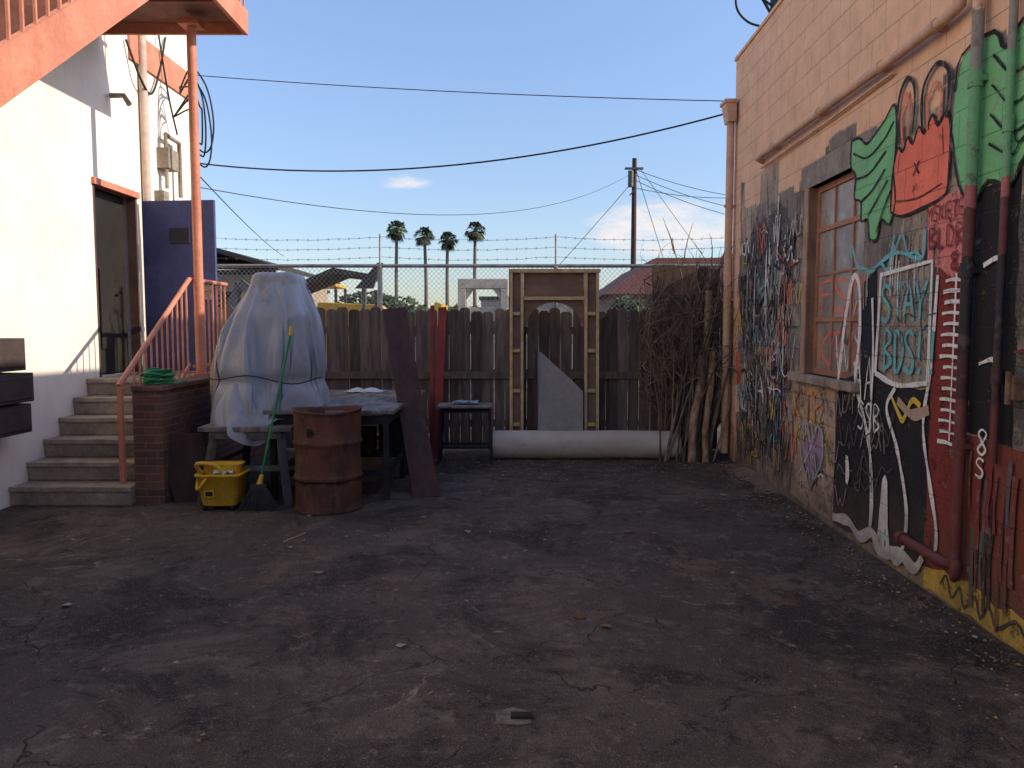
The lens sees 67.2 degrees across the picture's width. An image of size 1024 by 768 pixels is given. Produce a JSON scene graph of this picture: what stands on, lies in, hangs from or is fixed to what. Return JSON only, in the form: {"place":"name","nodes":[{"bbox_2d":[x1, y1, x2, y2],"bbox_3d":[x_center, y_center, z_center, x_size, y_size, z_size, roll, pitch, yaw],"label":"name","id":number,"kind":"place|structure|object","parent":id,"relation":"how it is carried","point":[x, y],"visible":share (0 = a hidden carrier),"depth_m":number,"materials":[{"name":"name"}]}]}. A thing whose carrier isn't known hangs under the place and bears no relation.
{"place":"outdoors","nodes":[
{"label":"outdoors","id":0,"kind":"place"},
{"bbox_2d":[0,35,190,509],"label":"walls","id":1,"kind":"structure","parent":0,"point":[69,128],"depth_m":7.73,"materials":[{"name":"white paint"}]},
{"bbox_2d":[0,338,33,437],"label":"meter boxes","id":2,"kind":"object","parent":1,"relation":"attached to","point":[16,390],"visible":1,"depth_m":6.52,"materials":[{"name":"metal"}]},
{"bbox_2d":[95,190,128,373],"bbox_3d":[-4.594,-1.147,8.784,0.132,2.040,0.890,0,4,0],"label":"door","id":3,"kind":"structure","parent":1,"relation":"attached to","point":[112,281],"depth_m":8.89,"materials":[{"name":"paint"}]},
{"bbox_2d":[92,184,142,376],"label":"door jambs","id":4,"kind":"structure","parent":1,"relation":"attached to","point":[134,278],"depth_m":9.21,"materials":[{"name":"wood"}]},
{"bbox_2d":[109,93,131,105],"bbox_3d":[-4.332,-3.152,8.539,0.236,0.145,0.060,0,4,0],"label":"wall light","id":5,"kind":"object","parent":1,"relation":"attached to","point":[127,101],"visible":1,"depth_m":8.51,"materials":[{"name":"metal"}]},
{"bbox_2d":[138,35,151,200],"bbox_3d":[-4.430,-2.901,9.310,0.099,5.400,0.099,0,4,0],"label":"downspout","id":6,"kind":"object","parent":1,"relation":"attached to","point":[144,134],"visible":0.32,"depth_m":9.26,"materials":[{"name":"metal"}]},
{"bbox_2d":[127,35,187,98],"bbox_3d":[-4.465,-4.045,9.851,0.030,0.360,1.750,0,4,0],"label":"trim band","id":7,"kind":"object","parent":1,"relation":"attached to","point":[175,73],"depth_m":9.73,"materials":[{"name":"paint"}]},
{"bbox_2d":[154,132,182,200],"bbox_3d":[-4.405,-2.730,9.914,0.150,0.929,0.580,0,4,0],"label":"electric conduit","id":8,"kind":"object","parent":1,"relation":"attached to","point":[169,159],"visible":0.96,"depth_m":9.77,"materials":[{"name":"metal"}]},
{"bbox_2d":[125,35,214,167],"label":"hanging cables","id":9,"kind":"object","parent":1,"relation":"hanging from","point":[185,101],"visible":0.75,"depth_m":9.70,"materials":[{"name":"black rubber"}]},
{"bbox_2d":[91,177,139,198],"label":"lintel","id":10,"kind":"structure","parent":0,"point":[104,185],"depth_m":8.64,"materials":[{"name":"wood"}]},
{"bbox_2d":[217,275,326,304],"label":"walls","id":11,"kind":"structure","parent":0,"point":[229,281],"depth_m":19.86,"materials":[{"name":"beige paint"}]},
{"bbox_2d":[217,270,275,309],"bbox_3d":[-7.975,-2.131,19.671,4.050,1.520,0.450,0,4,0],"label":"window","id":12,"kind":"structure","parent":11,"relation":"attached to","point":[237,272],"depth_m":19.40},
{"bbox_2d":[217,248,339,283],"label":"roof","id":13,"kind":"structure","parent":11,"relation":"on","point":[229,255],"depth_m":21.41,"materials":[{"name":"metal"}]},
{"bbox_2d":[196,0,769,309],"label":"sky","id":14,"kind":"structure","parent":0,"point":[647,49],"materials":[{"name":"blue"}]},
{"bbox_2d":[0,335,1023,767],"bbox_3d":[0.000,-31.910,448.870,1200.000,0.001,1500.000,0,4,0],"label":"ground","id":15,"kind":"structure","parent":0,"point":[686,657],"depth_m":3.99,"materials":[{"name":"asphalt"}]},
{"bbox_2d":[9,371,208,505],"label":"concrete steps","id":16,"kind":"structure","parent":15,"relation":"on","point":[78,465],"depth_m":7.26,"materials":[{"name":"concrete"}]},
{"bbox_2d":[116,277,227,483],"bbox_3d":[-3.430,-0.169,8.003,0.050,1.905,2.614,0,4,0],"label":"stair handrail","id":17,"kind":"object","parent":16,"relation":"on","point":[125,376],"visible":0.62,"depth_m":7.71,"materials":[{"name":"metal"}]},
{"bbox_2d":[142,200,218,370],"bbox_3d":[-3.975,-1.173,9.258,0.894,2.030,0.045,0,4,5],"label":"door","id":18,"kind":"structure","parent":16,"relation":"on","point":[168,269],"depth_m":9.23,"materials":[{"name":"blue paint"}]},
{"bbox_2d":[169,228,190,242],"bbox_3d":[-3.955,-1.768,9.179,0.251,0.180,0.037,0,4,5],"label":"louvre","id":19,"kind":"object","parent":18,"relation":"attached to","point":[179,235],"visible":1,"depth_m":9.16,"materials":[{"name":"metal"}]},
{"bbox_2d":[205,286,211,299],"bbox_3d":[-3.630,-1.085,9.162,0.103,0.160,0.095,0,4,0],"label":"lock plate","id":20,"kind":"object","parent":18,"relation":"attached to","point":[210,295],"visible":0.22,"depth_m":9.18,"materials":[{"name":"metal"}]},
{"bbox_2d":[168,433,206,502],"bbox_3d":[-2.968,0.766,7.076,0.614,0.622,0.099,-1,4,-17],"label":"leaning dark panel","id":21,"kind":"object","parent":15,"relation":"on","point":[187,451],"visible":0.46,"depth_m":7.06,"materials":[{"name":"wood"}]},
{"bbox_2d":[132,383,269,503],"bbox_3d":[-3.263,0.463,8.438,0.265,1.020,3.040,0,4,0],"label":"brickwork","id":22,"kind":"object","parent":15,"relation":"on","point":[159,417],"visible":0.36,"depth_m":6.95,"materials":[{"name":"red brick"}]},
{"bbox_2d":[130,376,209,390],"bbox_3d":[-3.255,-0.072,8.388,0.290,0.050,3.060,0,4,0],"label":"coping","id":23,"kind":"object","parent":22,"relation":"on","point":[194,380],"visible":0.47,"depth_m":7.13,"materials":[{"name":"brick"}]},
{"bbox_2d":[0,0,247,375],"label":"exterior steel staircase","id":24,"kind":"structure","parent":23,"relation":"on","point":[39,39],"depth_m":5.91,"materials":[{"name":"metal"}]},
{"bbox_2d":[140,367,186,384],"bbox_3d":[-3.212,-0.072,7.112,0.357,0.155,0.515,0,4,0],"label":"garden hose","id":25,"kind":"object","parent":23,"relation":"on","point":[152,375],"visible":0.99,"depth_m":6.99,"materials":[{"name":"green plastic"}]},
{"bbox_2d":[194,461,249,510],"bbox_3d":[-2.555,0.877,6.794,0.411,0.436,0.361,0,4,0],"label":"mop bucket","id":26,"kind":"object","parent":15,"relation":"on","point":[220,483],"visible":0.97,"depth_m":6.68,"materials":[{"name":"yellow plastic"}]},
{"bbox_2d":[196,423,294,506],"bbox_3d":[-2.394,0.701,7.447,0.873,0.706,1.242,0,4,0],"label":"metal stand table","id":27,"kind":"object","parent":15,"relation":"on","point":[256,432],"visible":0.56,"depth_m":6.93,"materials":[{"name":"grey metal"}]},
{"bbox_2d":[206,272,329,445],"bbox_3d":[-2.394,-0.267,7.523,1.177,1.626,1.373,0,4,0],"label":"tarp covered equipment","id":28,"kind":"object","parent":27,"relation":"on","point":[271,308],"visible":0.88,"depth_m":7.14,"materials":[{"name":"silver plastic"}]},
{"bbox_2d":[238,326,292,510],"bbox_3d":[-2.131,0.300,6.714,0.515,1.604,0.221,-2,5,-28],"label":"broom","id":29,"kind":"object","parent":15,"relation":"on","point":[259,496],"visible":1,"depth_m":6.71,"materials":[{"name":"green plastic"}]},
{"bbox_2d":[292,405,362,515],"bbox_3d":[-1.620,0.648,6.787,0.607,0.896,0.606,0,4,0],"label":"rusty oil drum","id":30,"kind":"object","parent":15,"relation":"on","point":[328,474],"visible":1,"depth_m":6.54,"materials":[{"name":"metal"}]},
{"bbox_2d":[226,280,447,358],"bbox_3d":[-4.269,-1.095,18.119,5.428,2.673,1.900,0,4,0],"label":"yellow backhoe loader","id":31,"kind":"object","parent":15,"relation":"on","point":[244,284],"visible":0.12,"depth_m":17.60,"materials":[{"name":"metal"}]},
{"bbox_2d":[262,387,425,499],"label":"work tables","id":32,"kind":"object","parent":15,"relation":"on","point":[371,400],"visible":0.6,"depth_m":7.61,"materials":[{"name":"weathered wood"},{"name":"dark metal"}]},
{"bbox_2d":[306,263,382,308],"bbox_3d":[-3.575,-1.035,16.218,2.050,2.850,1.900,0,4,0],"label":"canopy shelter","id":33,"kind":"object","parent":15,"relation":"on","point":[363,285],"visible":0.31,"depth_m":15.49,"materials":[{"name":"metal"}]},
{"bbox_2d":[385,220,407,297],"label":"palm tree","id":34,"kind":"object","parent":15,"relation":"on","point":[394,232],"visible":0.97,"depth_m":88.86,"materials":[{"name":"plant"}]},
{"bbox_2d":[375,433,444,455],"bbox_3d":[-1.625,0.749,9.582,1.550,0.284,0.280,0,4,0],"label":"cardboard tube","id":35,"kind":"object","parent":15,"relation":"on","point":[377,447],"visible":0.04,"depth_m":9.51,"materials":[{"name":"cardboard"}]},
{"bbox_2d":[383,307,439,497],"bbox_3d":[-1.037,0.130,7.778,0.251,1.839,1.367,-2,5,-21],"label":"leaning dark plank","id":36,"kind":"object","parent":15,"relation":"on","point":[420,464],"visible":0.89,"depth_m":7.71,"materials":[{"name":"wood"}]},
{"bbox_2d":[413,226,434,306],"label":"palm tree","id":37,"kind":"object","parent":15,"relation":"on","point":[425,232],"visible":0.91,"depth_m":88.97,"materials":[{"name":"plant"}]},
{"bbox_2d":[218,307,650,447],"bbox_3d":[-1.311,-0.079,9.936,6.182,1.819,0.112,0,4,0],"label":"wooden fence","id":38,"kind":"object","parent":15,"relation":"on","point":[358,354],"visible":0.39,"depth_m":9.90,"materials":[{"name":"brown wood"}]},
{"bbox_2d":[430,306,446,458],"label":"red boards","id":39,"kind":"object","parent":15,"relation":"on","point":[439,385],"visible":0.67,"depth_m":9.47,"materials":[{"name":"paint"}]},
{"bbox_2d":[438,231,458,306],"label":"palm tree","id":40,"kind":"object","parent":15,"relation":"on","point":[446,244],"visible":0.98,"depth_m":89.01,"materials":[{"name":"plant"}]},
{"bbox_2d":[436,400,493,464],"bbox_3d":[-0.545,0.559,9.067,0.650,0.736,0.420,0,4,0],"label":"small table","id":41,"kind":"object","parent":15,"relation":"on","point":[456,406],"visible":1,"depth_m":8.92,"materials":[{"name":"black"}]},
{"bbox_2d":[338,288,600,336],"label":"distant trees","id":42,"kind":"object","parent":15,"relation":"on","point":[395,301],"visible":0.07,"depth_m":79.38,"materials":[{"name":"green plant"}]},
{"bbox_2d":[217,234,723,344],"bbox_3d":[-0.471,-0.578,10.291,11.818,2.821,0.077,0,4,0],"label":"chain link fence","id":43,"kind":"object","parent":15,"relation":"on","point":[379,266],"visible":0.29,"depth_m":10.20,"materials":[{"name":"metal"}]},
{"bbox_2d":[218,236,724,260],"bbox_3d":[-0.650,-1.796,10.215,7.123,0.338,0.005,0,4,0],"label":"barbed wire","id":44,"kind":"object","parent":43,"relation":"attached to","point":[418,239],"visible":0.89,"depth_m":10.21,"materials":[{"name":"metal"}]},
{"bbox_2d":[463,221,486,305],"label":"palm tree","id":45,"kind":"object","parent":15,"relation":"on","point":[475,234],"visible":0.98,"depth_m":88.87,"materials":[{"name":"plant"}]},
{"bbox_2d":[458,279,507,320],"bbox_3d":[-0.525,-0.685,14.138,0.910,2.460,0.300,0,4,0],"label":"white portal frame","id":46,"kind":"object","parent":15,"relation":"on","point":[497,287],"visible":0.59,"depth_m":13.91,"materials":[{"name":"paint"}]},
{"bbox_2d":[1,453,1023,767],"bbox_3d":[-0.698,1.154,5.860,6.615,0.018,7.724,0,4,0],"label":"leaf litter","id":47,"kind":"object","parent":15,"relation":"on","point":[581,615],"visible":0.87,"depth_m":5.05,"materials":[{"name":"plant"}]},
{"bbox_2d":[495,707,532,725],"bbox_3d":[0.007,1.358,3.165,0.155,0.012,0.150,0,4,0],"label":"metal ground cap","id":48,"kind":"object","parent":15,"relation":"on","point":[517,717],"visible":1,"depth_m":3.15,"materials":[{"name":"metal"}]},
{"bbox_2d":[479,296,572,342],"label":"distant shop","id":49,"kind":"structure","parent":15,"relation":"on","point":[484,299],"depth_m":74.64},
{"bbox_2d":[509,273,595,430],"bbox_3d":[0.525,-0.270,9.657,1.130,2.260,0.130,0,4,0],"label":"plywood","id":50,"kind":"object","parent":15,"relation":"on","point":[553,284],"visible":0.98,"depth_m":9.64,"materials":[{"name":"wood"}]},
{"bbox_2d":[509,269,600,430],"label":"studs","id":51,"kind":"object","parent":15,"relation":"on","point":[584,298],"visible":0.89,"depth_m":9.58,"materials":[{"name":"brown wood"}]},
{"bbox_2d":[535,349,582,430],"bbox_3d":[0.578,0.235,9.471,0.585,1.323,0.185,0,4,0],"label":"grey panel","id":52,"kind":"object","parent":15,"relation":"on","point":[558,399],"visible":0.71,"depth_m":9.47,"materials":[{"name":"metal"}]},
{"bbox_2d":[493,430,680,458],"bbox_3d":[0.895,0.735,9.361,2.250,0.344,0.340,0,4,0],"label":"cardboard tube","id":53,"kind":"object","parent":15,"relation":"on","point":[593,444],"visible":0.95,"depth_m":9.21,"materials":[{"name":"cardboard"}]},
{"bbox_2d":[611,292,648,346],"bbox_3d":[2.940,-1.034,18.969,1.180,2.437,1.099,0,4,0],"label":"green bush","id":54,"kind":"object","parent":15,"relation":"on","point":[626,302],"visible":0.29,"depth_m":18.70,"materials":[{"name":"green plant"}]},
{"bbox_2d":[650,265,728,453],"bbox_3d":[2.260,-0.369,9.647,0.960,2.500,0.575,0,4,0],"label":"tall wooden fence","id":55,"kind":"object","parent":15,"relation":"on","point":[687,271],"visible":0.23,"depth_m":9.80,"materials":[{"name":"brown wood"}]},
{"bbox_2d":[637,219,745,461],"bbox_3d":[2.087,-0.561,9.164,1.054,2.972,1.266,0,4,0],"label":"dry brush pile","id":56,"kind":"object","parent":15,"relation":"on","point":[679,400],"visible":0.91,"depth_m":9.33,"materials":[{"name":"plant"}]},
{"bbox_2d":[688,291,715,462],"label":"leaning logs","id":57,"kind":"object","parent":15,"relation":"on","point":[693,425],"visible":0.94,"depth_m":9.17,"materials":[{"name":"wood"}]},
{"bbox_2d":[720,463,779,492],"bbox_3d":[2.472,0.964,8.192,0.250,0.051,1.601,0,4,1],"label":"dirt drift","id":58,"kind":"object","parent":15,"relation":"on","point":[741,471],"visible":1,"depth_m":8.07,"materials":[{"name":"soil"}]},
{"bbox_2d":[728,0,1023,655],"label":"walls","id":59,"kind":"structure","parent":15,"relation":"on","point":[797,61],"depth_m":6.43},
{"bbox_2d":[720,98,737,452],"bbox_3d":[2.543,-1.235,9.153,0.175,4.140,0.240,0,4,1],"label":"downspout","id":60,"kind":"object","parent":59,"relation":"attached to","point":[728,106],"visible":1,"depth_m":9.09,"materials":[{"name":"pink paint"}]},
{"bbox_2d":[735,384,738,411],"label":"graffiti","id":61,"kind":"object","parent":59,"relation":"attached to","point":[737,405],"visible":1,"depth_m":8.95,"materials":[{"name":"paint"}]},
{"bbox_2d":[736,351,739,382],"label":"graffiti","id":62,"kind":"object","parent":59,"relation":"attached to","point":[737,367],"visible":1,"depth_m":8.95,"materials":[{"name":"paint"}]},
{"bbox_2d":[739,295,757,357],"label":"graffiti","id":63,"kind":"object","parent":59,"relation":"attached to","point":[747,330],"visible":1,"depth_m":8.54,"materials":[{"name":"paint"}]},
{"bbox_2d":[740,379,760,457],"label":"graffiti","id":64,"kind":"object","parent":59,"relation":"attached to","point":[750,434],"visible":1,"depth_m":8.41,"materials":[{"name":"paint"}]},
{"bbox_2d":[734,0,783,61],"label":"parapet cap","id":65,"kind":"object","parent":59,"relation":"on","point":[764,22],"visible":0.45,"depth_m":8.08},
{"bbox_2d":[735,0,778,26],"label":"service cables","id":66,"kind":"object","parent":65,"relation":"on","point":[771,3],"visible":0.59,"depth_m":8.01,"materials":[{"name":"black rubber"}]},
{"bbox_2d":[738,324,785,455],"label":"blue graffiti lines","id":67,"kind":"object","parent":59,"relation":"attached to","point":[776,427],"visible":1,"depth_m":7.57,"materials":[{"name":"paint"}]},
{"bbox_2d":[738,263,789,447],"bbox_3d":[2.581,-0.263,7.963,0.014,2.065,1.682,0,4,1],"label":"graffiti","id":68,"kind":"object","parent":59,"relation":"attached to","point":[768,366],"visible":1,"depth_m":7.39,"materials":[{"name":"paint"}]},
{"bbox_2d":[750,200,791,265],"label":"graffiti","id":69,"kind":"object","parent":59,"relation":"attached to","point":[783,217],"visible":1,"depth_m":7.66,"materials":[{"name":"paint"}]},
{"bbox_2d":[761,365,786,463],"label":"graffiti","id":70,"kind":"object","parent":59,"relation":"attached to","point":[778,451],"visible":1,"depth_m":7.65,"materials":[{"name":"paint"}]},
{"bbox_2d":[766,283,784,356],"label":"graffiti","id":71,"kind":"object","parent":59,"relation":"attached to","point":[772,323],"visible":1,"depth_m":7.56,"materials":[{"name":"paint"}]},
{"bbox_2d":[793,388,821,423],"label":"orange graffiti lines","id":72,"kind":"object","parent":59,"relation":"attached to","point":[810,393],"visible":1,"depth_m":6.65,"materials":[{"name":"paint"}]},
{"bbox_2d":[800,188,817,372],"bbox_3d":[2.599,-0.895,6.754,0.082,1.600,0.090,0,4,1],"label":"window jamb","id":73,"kind":"object","parent":59,"relation":"attached to","point":[806,249],"depth_m":6.72,"materials":[{"name":"wood"}]},
{"bbox_2d":[790,382,834,518],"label":"graffiti","id":74,"kind":"object","parent":59,"relation":"attached to","point":[817,497],"visible":0.76,"depth_m":6.47,"materials":[{"name":"paint"}]},
{"bbox_2d":[802,425,823,487],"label":"graffiti","id":75,"kind":"object","parent":59,"relation":"attached to","point":[817,450],"visible":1,"depth_m":6.58,"materials":[{"name":"paint"}]},
{"bbox_2d":[787,372,859,392],"bbox_3d":[2.577,-0.024,6.293,0.200,0.070,1.400,0,4,1],"label":"window sill","id":76,"kind":"structure","parent":59,"relation":"attached to","point":[841,384],"depth_m":6.10,"materials":[{"name":"concrete"}]},
{"bbox_2d":[737,253,920,462],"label":"yellow graffiti lines","id":77,"kind":"object","parent":59,"relation":"attached to","point":[915,401],"visible":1,"depth_m":6.89,"materials":[{"name":"paint"}]},
{"bbox_2d":[740,220,924,488],"bbox_3d":[2.554,-0.297,6.792,0.012,2.354,4.129,0,4,1],"label":"graffiti","id":78,"kind":"object","parent":59,"relation":"attached to","point":[773,359],"visible":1,"depth_m":7.36,"materials":[{"name":"paint"}]},
{"bbox_2d":[736,231,933,458],"bbox_3d":[2.552,-0.088,6.757,0.015,2.039,4.369,0,4,1],"label":"graffiti","id":79,"kind":"object","parent":59,"relation":"attached to","point":[887,286],"visible":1,"depth_m":5.00,"materials":[{"name":"paint"}]},
{"bbox_2d":[738,212,932,474],"bbox_3d":[2.552,-0.287,6.739,0.014,2.491,4.303,0,4,1],"label":"graffiti","id":80,"kind":"object","parent":59,"relation":"attached to","point":[916,414],"visible":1,"depth_m":5.52,"materials":[{"name":"paint"}]},
{"bbox_2d":[813,172,861,378],"bbox_3d":[2.644,-0.850,6.145,0.043,1.600,1.130,0,4,1],"label":"window frame","id":81,"kind":"object","parent":59,"relation":"attached to","point":[851,318],"visible":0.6,"depth_m":6.33,"materials":[{"name":"wood"}]},
{"bbox_2d":[816,179,863,373],"bbox_3d":[2.645,-0.850,6.145,0.004,1.540,1.070,0,4,1],"label":"window glass","id":82,"kind":"object","parent":81,"relation":"in","point":[844,212],"visible":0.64,"depth_m":6.25,"materials":[{"name":"glass"}]},
{"bbox_2d":[829,294,861,361],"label":"pink graffiti lines","id":83,"kind":"object","parent":82,"relation":"attached to","point":[848,324],"visible":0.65,"depth_m":6.06,"materials":[{"name":"paint"}]},
{"bbox_2d":[831,395,845,505],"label":"purple graffiti lines","id":84,"kind":"object","parent":59,"relation":"attached to","point":[837,451],"visible":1,"depth_m":6.00,"materials":[{"name":"paint"}]},
{"bbox_2d":[801,126,876,191],"bbox_3d":[2.602,-1.749,6.104,0.106,0.200,1.480,0,4,1],"label":"window lintel","id":85,"kind":"structure","parent":59,"relation":"attached to","point":[829,165],"depth_m":6.20,"materials":[{"name":"concrete"}]},
{"bbox_2d":[754,0,966,168],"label":"conduit run","id":86,"kind":"object","parent":59,"relation":"attached to","point":[939,24],"visible":1,"depth_m":5.31,"materials":[{"name":"pink paint"}]},
{"bbox_2d":[851,107,895,238],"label":"graffiti","id":87,"kind":"object","parent":59,"relation":"attached to","point":[866,184],"visible":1,"depth_m":5.36,"materials":[{"name":"paint"}]},
{"bbox_2d":[735,16,1023,638],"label":"graffiti lines","id":88,"kind":"object","parent":59,"relation":"attached to","point":[889,552],"depth_m":5.16,"materials":[{"name":"paint"}]},
{"bbox_2d":[739,213,1023,606],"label":"graffiti","id":89,"kind":"object","parent":59,"relation":"attached to","point":[1008,485],"visible":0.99,"depth_m":7.16,"materials":[{"name":"paint"}]},
{"bbox_2d":[745,196,1023,632],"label":"graffiti","id":90,"kind":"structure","parent":59,"relation":"attached to","point":[986,523],"depth_m":4.13,"materials":[{"name":"paint"}]},
{"bbox_2d":[833,272,944,568],"bbox_3d":[2.527,0.197,5.260,0.001,1.938,1.592,0,4,1],"label":"graffiti","id":91,"kind":"object","parent":59,"relation":"attached to","point":[854,509],"visible":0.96,"depth_m":5.32,"materials":[{"name":"paint"}]},
{"bbox_2d":[878,265,934,382],"bbox_3d":[2.518,-0.374,4.950,0.001,0.725,0.705,0,4,1],"label":"graffiti","id":92,"kind":"object","parent":59,"relation":"attached to","point":[907,361],"visible":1,"depth_m":4.88,"materials":[{"name":"paint"}]},
{"bbox_2d":[891,115,949,214],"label":"graffiti","id":93,"kind":"object","parent":59,"relation":"attached to","point":[926,149],"visible":1,"depth_m":4.70,"materials":[{"name":"paint"}]},
{"bbox_2d":[924,239,960,574],"bbox_3d":[2.505,0.159,4.448,0.001,1.979,0.375,0,4,1],"label":"graffiti","id":94,"kind":"object","parent":59,"relation":"attached to","point":[937,454],"visible":0.55,"depth_m":4.50,"materials":[{"name":"paint"}]},
{"bbox_2d":[928,188,963,276],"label":"graffiti","id":95,"kind":"object","parent":59,"relation":"attached to","point":[945,259],"visible":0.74,"depth_m":4.43,"materials":[{"name":"paint"}]},
{"bbox_2d":[894,0,1018,582],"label":"standpipe","id":96,"kind":"object","parent":59,"relation":"attached to","point":[969,269],"visible":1,"depth_m":4.08,"materials":[{"name":"metal"}]},
{"bbox_2d":[923,568,1023,654],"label":"graffiti","id":97,"kind":"object","parent":59,"relation":"attached to","point":[932,578],"visible":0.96,"depth_m":4.16,"materials":[{"name":"paint"}]},
{"bbox_2d":[952,22,1023,194],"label":"graffiti","id":98,"kind":"object","parent":59,"relation":"attached to","point":[990,158],"visible":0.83,"depth_m":4.02,"materials":[{"name":"paint"}]},
{"bbox_2d":[959,435,1023,619],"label":"graffiti","id":99,"kind":"object","parent":59,"relation":"attached to","point":[1015,457],"visible":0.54,"depth_m":3.96,"materials":[{"name":"paint"}]},
{"bbox_2d":[967,169,1021,447],"bbox_3d":[2.497,-0.381,4.009,0.001,1.371,0.438,0,4,1],"label":"graffiti","id":100,"kind":"object","parent":59,"relation":"attached to","point":[983,324],"visible":0.57,"depth_m":4.03,"materials":[{"name":"paint"}]},
{"bbox_2d":[968,450,1023,614],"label":"graffiti","id":101,"kind":"object","parent":59,"relation":"attached to","point":[1009,544],"visible":1,"depth_m":3.85,"materials":[{"name":"paint"}]},
{"bbox_2d":[1004,371,1023,403],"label":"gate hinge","id":102,"kind":"object","parent":59,"relation":"attached to","point":[1014,387],"visible":1,"depth_m":3.75,"materials":[{"name":"metal"}]},
{"bbox_2d":[1009,195,1023,445],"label":"graffiti","id":103,"kind":"object","parent":59,"relation":"attached to","point":[1019,371],"visible":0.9,"depth_m":3.78,"materials":[{"name":"paint"}]},
{"bbox_2d":[625,158,642,269],"bbox_3d":[4.650,-4.622,29.673,0.700,8.000,0.387,0,4,0],"label":"utility pole","id":104,"kind":"object","parent":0,"point":[632,177],"visible":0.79,"depth_m":29.48,"materials":[{"name":"wood"}]},
{"bbox_2d":[197,75,724,263],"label":"utility wires","id":105,"kind":"object","parent":104,"relation":"attached to","point":[482,161],"visible":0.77,"depth_m":10.35,"materials":[{"name":"rubber"}]},
{"bbox_2d":[599,295,721,382],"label":"walls","id":106,"kind":"structure","parent":0,"point":[612,298],"depth_m":22.24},
{"bbox_2d":[599,258,723,298],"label":"roof","id":107,"kind":"structure","parent":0,"point":[615,287],"depth_m":21.45,"materials":[{"name":"red tile"}]}
]}

